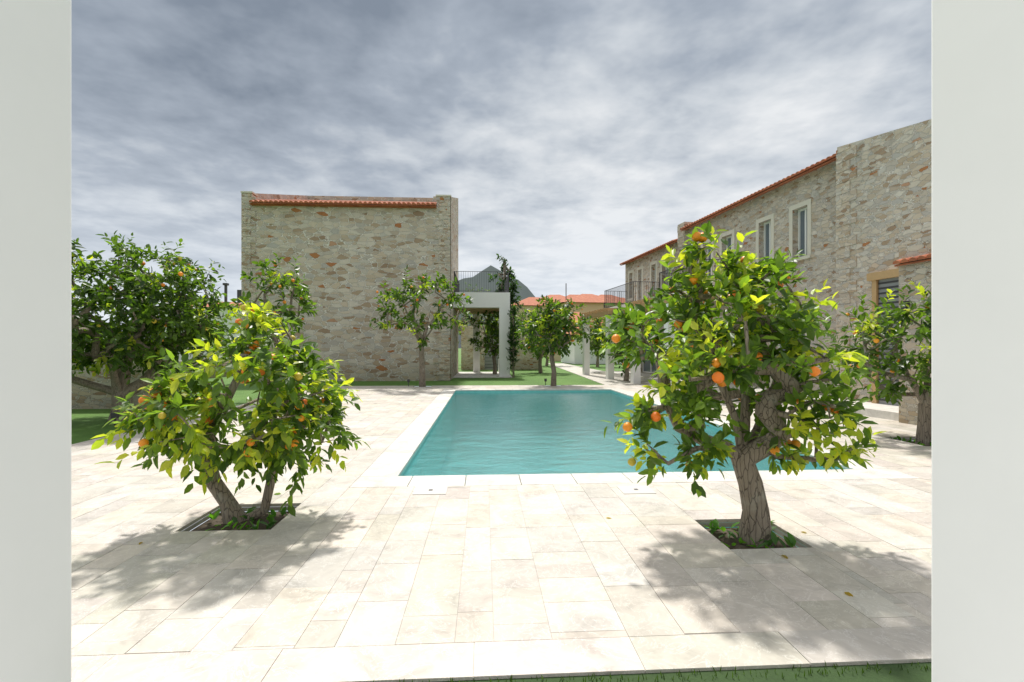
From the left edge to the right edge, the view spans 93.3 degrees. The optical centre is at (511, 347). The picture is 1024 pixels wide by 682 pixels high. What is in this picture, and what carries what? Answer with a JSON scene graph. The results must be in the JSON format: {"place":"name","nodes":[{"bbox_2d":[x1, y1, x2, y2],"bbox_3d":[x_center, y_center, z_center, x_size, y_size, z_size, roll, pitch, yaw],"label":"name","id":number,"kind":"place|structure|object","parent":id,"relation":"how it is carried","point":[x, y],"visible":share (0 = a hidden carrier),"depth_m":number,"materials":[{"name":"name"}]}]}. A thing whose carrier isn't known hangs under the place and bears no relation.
{"place":"outdoors","nodes":[
{"label":"outdoors","id":0,"kind":"place"},
{"bbox_2d":[71,343,237,408],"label":"garden wall","id":1,"kind":"structure","parent":0,"point":[82,397],"depth_m":12.03,"materials":[{"name":"stone"}]},
{"bbox_2d":[165,294,624,363],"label":"distant houses","id":2,"kind":"structure","parent":0,"point":[592,302],"depth_m":66.11,"materials":[{"name":"beige"}]},
{"bbox_2d":[71,348,807,546],"bbox_3d":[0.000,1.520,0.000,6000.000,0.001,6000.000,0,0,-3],"label":"ground","id":3,"kind":"structure","parent":0,"point":[87,424],"depth_m":20.60,"materials":[{"name":"green plant"}]},
{"bbox_2d":[71,230,246,421],"bbox_3d":[-8.075,-0.474,10.120,4.455,4.090,4.362,0,0,44],"label":"tree","id":4,"kind":"object","parent":3,"relation":"on","point":[142,334],"visible":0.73,"depth_m":9.56,"materials":[{"name":"green plant"}]},
{"bbox_2d":[230,253,320,390],"bbox_3d":[-6.854,-0.605,14.163,2.271,4.322,2.264,0,0,-3],"label":"tree","id":5,"kind":"object","parent":3,"relation":"on","point":[296,285],"visible":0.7,"depth_m":14.02,"materials":[{"name":"green plant"}]},
{"bbox_2d":[241,191,457,381],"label":"stone house","id":6,"kind":"structure","parent":3,"relation":"on","point":[353,252],"depth_m":22.04,"materials":[{"name":"stone"}]},
{"bbox_2d":[223,283,604,307],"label":"poles and chimney","id":7,"kind":"object","parent":3,"relation":"on","point":[225,290],"visible":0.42,"depth_m":57.88,"materials":[{"name":"grey metal"}]},
{"bbox_2d":[458,285,485,330],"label":"tree","id":8,"kind":"object","parent":3,"relation":"on","point":[465,317],"visible":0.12,"depth_m":37.55,"materials":[{"name":"green plant"}]},
{"bbox_2d":[458,282,487,328],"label":"tree","id":9,"kind":"object","parent":3,"relation":"on","point":[469,314],"visible":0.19,"depth_m":33.66,"materials":[{"name":"green plant"}]},
{"bbox_2d":[459,310,527,373],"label":"tree","id":10,"kind":"object","parent":3,"relation":"on","point":[488,344],"visible":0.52,"depth_m":26.68,"materials":[{"name":"green plant"}]},
{"bbox_2d":[453,292,538,377],"bbox_3d":[-0.474,-0.635,28.896,5.500,4.370,8.950,0,0,-3],"label":"white portal","id":11,"kind":"object","parent":3,"relation":"on","point":[476,362],"visible":0.61,"depth_m":26.41,"materials":[{"name":"paint"}]},
{"bbox_2d":[454,271,508,291],"bbox_3d":[-1.678,-3.355,27.020,2.820,1.070,4.883,0,0,-3],"label":"terrace railing","id":12,"kind":"object","parent":11,"relation":"on","point":[506,285],"visible":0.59,"depth_m":24.62,"materials":[{"name":"grey metal"}]},
{"bbox_2d":[489,254,523,318],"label":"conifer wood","id":13,"kind":"object","parent":3,"relation":"on","point":[513,287],"visible":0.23,"depth_m":40.02,"materials":[{"name":"green plant"}]},
{"bbox_2d":[486,314,528,334],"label":"tree","id":14,"kind":"object","parent":3,"relation":"on","point":[512,321],"visible":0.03,"depth_m":35.53,"materials":[{"name":"green plant"}]},
{"bbox_2d":[506,304,521,377],"bbox_3d":[0.098,-0.365,24.345,0.803,3.730,0.760,0,0,42],"label":"cypress wood","id":15,"kind":"object","parent":3,"relation":"on","point":[512,351],"visible":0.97,"depth_m":24.30,"materials":[{"name":"green plant"}]},
{"bbox_2d":[515,307,568,372],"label":"tree","id":16,"kind":"object","parent":3,"relation":"on","point":[541,351],"visible":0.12,"depth_m":29.07,"materials":[{"name":"green plant"}]},
{"bbox_2d":[525,318,566,365],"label":"tree","id":17,"kind":"object","parent":3,"relation":"on","point":[546,363],"visible":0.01,"depth_m":40.14,"materials":[{"name":"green plant"}]},
{"bbox_2d":[576,317,605,366],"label":"tree","id":18,"kind":"object","parent":3,"relation":"on","point":[597,360],"visible":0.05,"depth_m":38.36,"materials":[{"name":"green plant"}]},
{"bbox_2d":[582,316,624,355],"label":"tree","id":19,"kind":"object","parent":3,"relation":"on","point":[596,320],"visible":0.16,"depth_m":30.07,"materials":[{"name":"green plant"}]},
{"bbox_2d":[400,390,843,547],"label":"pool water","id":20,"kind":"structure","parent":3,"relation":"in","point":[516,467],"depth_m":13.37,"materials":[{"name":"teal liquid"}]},
{"bbox_2d":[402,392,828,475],"bbox_3d":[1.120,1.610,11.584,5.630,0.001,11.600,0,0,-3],"label":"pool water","id":21,"kind":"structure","parent":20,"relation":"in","point":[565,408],"depth_m":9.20,"materials":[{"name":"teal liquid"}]},
{"bbox_2d":[594,305,658,380],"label":"tree","id":22,"kind":"object","parent":3,"relation":"on","point":[626,371],"visible":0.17,"depth_m":21.75,"materials":[{"name":"green plant"}]},
{"bbox_2d":[437,662,931,681],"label":"edge grass","id":23,"kind":"structure","parent":3,"relation":"on","point":[915,674],"depth_m":2.23,"materials":[{"name":"green plant"}]},
{"bbox_2d":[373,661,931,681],"bbox_3d":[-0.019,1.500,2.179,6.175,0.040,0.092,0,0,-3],"label":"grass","id":24,"kind":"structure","parent":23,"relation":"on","point":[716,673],"depth_m":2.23,"materials":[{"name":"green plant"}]},
{"bbox_2d":[663,301,743,395],"bbox_3d":[6.065,-0.082,14.839,2.998,3.275,2.990,0,0,-3],"label":"tree","id":25,"kind":"object","parent":3,"relation":"on","point":[709,325],"visible":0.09,"depth_m":14.86,"materials":[{"name":"green plant"}]},
{"bbox_2d":[600,119,931,424],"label":"stone house","id":26,"kind":"structure","parent":3,"relation":"on","point":[853,220],"depth_m":12.38,"materials":[{"name":"beige stone"}]},
{"bbox_2d":[458,317,494,343],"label":"tree","id":27,"kind":"object","parent":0,"point":[470,325],"visible":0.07,"depth_m":43.42,"materials":[{"name":"green plant"}]},
{"bbox_2d":[458,265,534,347],"bbox_3d":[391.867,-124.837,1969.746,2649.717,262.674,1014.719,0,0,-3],"label":"distant hill","id":28,"kind":"structure","parent":0,"point":[524,291],"depth_m":1500.00,"materials":[{"name":"grey"}]},
{"bbox_2d":[71,363,931,681],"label":"stone paving","id":29,"kind":"structure","parent":0,"point":[335,579],"depth_m":3.20,"materials":[{"name":"stone"}]},
{"bbox_2d":[111,379,546,425],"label":"spike lights","id":30,"kind":"object","parent":29,"relation":"on","point":[114,415],"visible":0.81,"depth_m":9.18,"materials":[{"name":"grey metal"}]},
{"bbox_2d":[139,493,852,596],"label":"fallen leaves","id":31,"kind":"object","parent":29,"relation":"on","point":[847,593],"visible":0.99,"depth_m":3.47,"materials":[{"name":"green plant"}]},
{"bbox_2d":[412,485,655,494],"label":"skimmer lids","id":32,"kind":"object","parent":29,"relation":"on","point":[442,490],"visible":0.98,"depth_m":5.06,"materials":[{"name":"grey plastic"}]},
{"bbox_2d":[183,386,929,549],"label":"planter soil","id":33,"kind":"structure","parent":29,"relation":"in","point":[279,517],"depth_m":4.21,"materials":[{"name":"brown soil"}]},
{"bbox_2d":[91,298,370,524],"bbox_3d":[-2.256,0.595,4.282,1.982,2.050,1.778,0,0,-3],"label":"orange tree","id":34,"kind":"object","parent":33,"relation":"on","point":[165,413],"visible":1,"depth_m":3.97,"materials":[{"name":"green plant"}]},
{"bbox_2d":[369,265,471,386],"bbox_3d":[-3.436,-0.759,18.769,4.029,4.622,3.963,0,0,-3],"label":"tree","id":35,"kind":"object","parent":33,"relation":"on","point":[403,296],"visible":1,"depth_m":18.16,"materials":[{"name":"green plant"}]},
{"bbox_2d":[514,295,594,385],"bbox_3d":[1.612,-0.283,19.065,2.743,3.672,3.377,0,0,39],"label":"tree","id":36,"kind":"object","parent":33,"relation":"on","point":[545,324],"visible":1,"depth_m":18.90,"materials":[{"name":"green plant"}]},
{"bbox_2d":[206,436,931,548],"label":"planter weeds","id":37,"kind":"object","parent":33,"relation":"on","point":[790,540],"visible":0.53,"depth_m":4.09,"materials":[{"name":"green plant"}]},
{"bbox_2d":[598,221,886,548],"bbox_3d":[1.709,0.295,3.926,2.176,2.571,1.835,0,0,-3],"label":"tree","id":38,"kind":"object","parent":33,"relation":"on","point":[772,432],"visible":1,"depth_m":3.66,"materials":[{"name":"green plant"}]},
{"bbox_2d":[822,280,931,444],"bbox_3d":[6.714,0.231,7.838,2.786,2.644,2.958,0,0,-3],"label":"tree","id":39,"kind":"object","parent":33,"relation":"on","point":[922,392],"visible":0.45,"depth_m":7.72,"materials":[{"name":"green plant"}]},
{"bbox_2d":[590,319,623,361],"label":"tree","id":40,"kind":"object","parent":29,"relation":"on","point":[595,348],"visible":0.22,"depth_m":29.24,"materials":[{"name":"green plant"}]},
{"bbox_2d":[349,388,918,487],"bbox_3d":[1.120,1.519,11.584,6.464,0.042,12.434,0,0,-3],"label":"pool coping","id":41,"kind":"object","parent":29,"relation":"on","point":[386,468],"visible":0.78,"depth_m":5.68,"materials":[{"name":"white stone"}]},
{"bbox_2d":[581,289,727,384],"bbox_3d":[5.962,-0.325,22.384,2.800,3.750,10.400,0,0,-9],"label":"pergola","id":42,"kind":"object","parent":29,"relation":"on","point":[636,375],"visible":0.35,"depth_m":23.22,"materials":[{"name":"white paint"}]},
{"bbox_2d":[605,259,720,307],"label":"balcony railings","id":43,"kind":"object","parent":42,"relation":"on","point":[631,291],"visible":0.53,"depth_m":23.59,"materials":[{"name":"grey metal"}]},
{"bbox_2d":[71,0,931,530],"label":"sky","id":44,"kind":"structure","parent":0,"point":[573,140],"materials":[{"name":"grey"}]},
{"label":"porch floor","id":45,"kind":"structure","parent":0,"visible":0},
{"bbox_2d":[0,0,1023,681],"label":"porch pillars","id":46,"kind":"structure","parent":45,"relation":"on","point":[976,340],"depth_m":1.41,"materials":[{"name":"paint"}]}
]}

